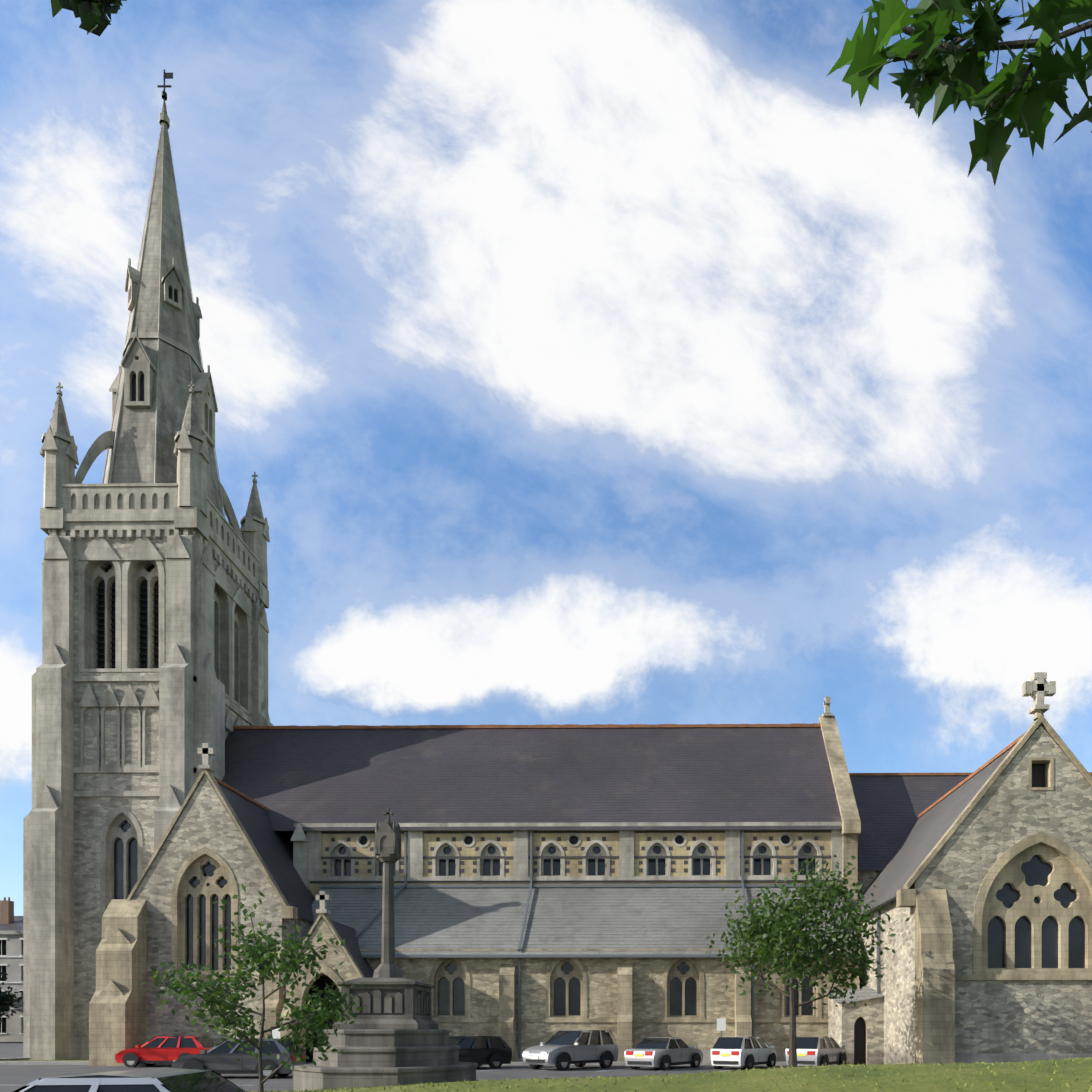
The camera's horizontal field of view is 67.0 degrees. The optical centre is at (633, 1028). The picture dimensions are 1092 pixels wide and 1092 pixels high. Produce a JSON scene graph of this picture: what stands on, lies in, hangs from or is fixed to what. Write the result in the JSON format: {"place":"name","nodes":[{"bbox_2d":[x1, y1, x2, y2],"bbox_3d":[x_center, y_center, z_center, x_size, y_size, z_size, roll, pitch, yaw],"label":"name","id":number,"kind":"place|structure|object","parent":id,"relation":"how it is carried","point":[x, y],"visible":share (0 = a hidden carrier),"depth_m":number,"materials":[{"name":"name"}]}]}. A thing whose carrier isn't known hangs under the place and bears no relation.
{"place":"outdoors","nodes":[
{"label":"outdoors","id":0,"kind":"place"},
{"bbox_2d":[23,69,273,1059],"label":"church tower","id":1,"kind":"structure","parent":0,"point":[149,676],"depth_m":48.25,"materials":[{"name":"grey stone"}]},
{"bbox_2d":[0,0,1091,915],"label":"sky","id":2,"kind":"structure","parent":0,"point":[580,362],"materials":[{"name":"blue"}]},
{"bbox_2d":[16,1057,1091,1091],"bbox_3d":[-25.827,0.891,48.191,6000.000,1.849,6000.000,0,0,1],"label":"ground","id":3,"kind":"structure","parent":0,"point":[969,1072],"depth_m":13.50,"materials":[{"name":"green plant"}]},
{"bbox_2d":[0,897,22,1041],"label":"town buildings","id":4,"kind":"structure","parent":3,"relation":"on","point":[11,954],"depth_m":110.82,"materials":[{"name":"grey"}]},
{"bbox_2d":[140,884,364,1091],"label":"tree sapling","id":5,"kind":"object","parent":3,"relation":"on","point":[264,959],"visible":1,"depth_m":10.68,"materials":[{"name":"green plant"}]},
{"bbox_2d":[291,807,477,1090],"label":"war memorial cross","id":6,"kind":"object","parent":3,"relation":"on","point":[393,1034],"visible":1,"depth_m":23.53,"materials":[{"name":"grey stone"}]},
{"bbox_2d":[0,1042,829,1091],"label":"car park","id":7,"kind":"structure","parent":3,"relation":"on","point":[13,1078],"depth_m":33.60,"materials":[{"name":"grey asphalt"}]},
{"bbox_2d":[0,967,22,1022],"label":"tree","id":8,"kind":"object","parent":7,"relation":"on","point":[8,999],"visible":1,"depth_m":105.46,"materials":[{"name":"green plant"}]},
{"bbox_2d":[13,1068,245,1091],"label":"silver car","id":9,"kind":"object","parent":7,"relation":"on","point":[166,1080],"visible":1,"depth_m":7.01,"materials":[{"name":"grey metal"}]},
{"bbox_2d":[115,1036,214,1067],"bbox_3d":[-21.929,1.086,38.649,4.242,1.460,2.131,0,0,1],"label":"red car","id":10,"kind":"object","parent":7,"relation":"on","point":[161,1049],"visible":0.67,"depth_m":37.93,"materials":[{"name":"red metal"}]},
{"bbox_2d":[172,1038,305,1078],"bbox_3d":[-14.420,1.086,30.068,4.242,1.460,2.160,0,0,-2],"label":"grey car","id":11,"kind":"object","parent":7,"relation":"on","point":[221,1058],"visible":0.71,"depth_m":29.33,"materials":[{"name":"grey metal"}]},
{"bbox_2d":[270,1027,279,1037],"bbox_3d":[-16.725,0.866,38.926,1.000,1.900,0.135,0,0,1],"label":"sign","id":12,"kind":"object","parent":7,"relation":"on","point":[274,1033],"visible":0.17,"depth_m":38.86,"materials":[{"name":"grey metal"}]},
{"bbox_2d":[449,1036,511,1068],"bbox_3d":[-7.750,1.076,36.597,4.642,1.480,2.207,0,0,-44],"label":"dark estate car","id":13,"kind":"object","parent":7,"relation":"on","point":[493,1052],"visible":0.52,"depth_m":36.64,"materials":[{"name":"grey metal"}]},
{"bbox_2d":[522,1030,618,1070],"bbox_3d":[-2.748,0.946,36.744,2.287,1.740,4.692,0,0,39],"label":"car","id":14,"kind":"object","parent":7,"relation":"on","point":[563,1050],"visible":1,"depth_m":36.18,"materials":[{"name":"silver metal"}]},
{"bbox_2d":[482,1066,758,1070],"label":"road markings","id":15,"kind":"object","parent":7,"relation":"on","point":[619,1069],"visible":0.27,"depth_m":36.86,"materials":[{"name":"white paint"}]},
{"bbox_2d":[625,1037,703,1069],"bbox_3d":[1.455,1.106,36.901,2.188,1.420,4.542,0,0,33],"label":"white saloon car","id":16,"kind":"object","parent":7,"relation":"on","point":[664,1053],"visible":1,"depth_m":35.85,"materials":[{"name":"silver metal"}]},
{"bbox_2d":[717,1018,725,1036],"bbox_3d":[4.287,0.666,39.957,0.440,2.300,0.095,0,0,1],"label":"parking sign","id":17,"kind":"object","parent":7,"relation":"on","point":[721,1024],"visible":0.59,"depth_m":39.91,"materials":[{"name":"grey metal"}]},
{"bbox_2d":[711,1036,776,1069],"bbox_3d":[5.057,1.086,37.062,2.131,1.460,4.042,0,0,33],"label":"white hatchback car","id":18,"kind":"object","parent":7,"relation":"on","point":[748,1052],"visible":1,"depth_m":35.69,"materials":[{"name":"white metal"}]},
{"bbox_2d":[705,854,909,1067],"bbox_3d":[6.102,-2.457,31.143,6.984,8.549,7.008,0,0,-32],"label":"car park tree","id":19,"kind":"object","parent":7,"relation":"on","point":[779,933],"visible":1,"depth_m":30.09,"materials":[{"name":"green plant"}]},
{"bbox_2d":[785,1036,846,1066],"bbox_3d":[8.359,1.086,37.227,2.131,1.460,4.042,0,0,33],"label":"silver hatchback car","id":20,"kind":"object","parent":7,"relation":"on","point":[818,1050],"visible":0.85,"depth_m":35.82,"materials":[{"name":"grey metal"}]},
{"bbox_2d":[0,1057,836,1064],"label":"pavement kerb","id":21,"kind":"structure","parent":3,"relation":"on","point":[8,1061],"depth_m":40.60,"materials":[{"name":"grey concrete"}]},
{"bbox_2d":[89,696,860,1065],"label":"church nave","id":22,"kind":"structure","parent":3,"relation":"on","point":[551,880],"depth_m":46.24,"materials":[{"name":"grey stone"}]},
{"bbox_2d":[826,672,1091,1064],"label":"church transept","id":23,"kind":"structure","parent":3,"relation":"on","point":[981,877],"depth_m":34.67,"materials":[{"name":"beige stone"}]},
{"bbox_2d":[51,0,1091,185],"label":"maple bough","id":24,"kind":"object","parent":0,"point":[1017,94],"visible":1,"depth_m":3.09,"materials":[{"name":"green plant"}]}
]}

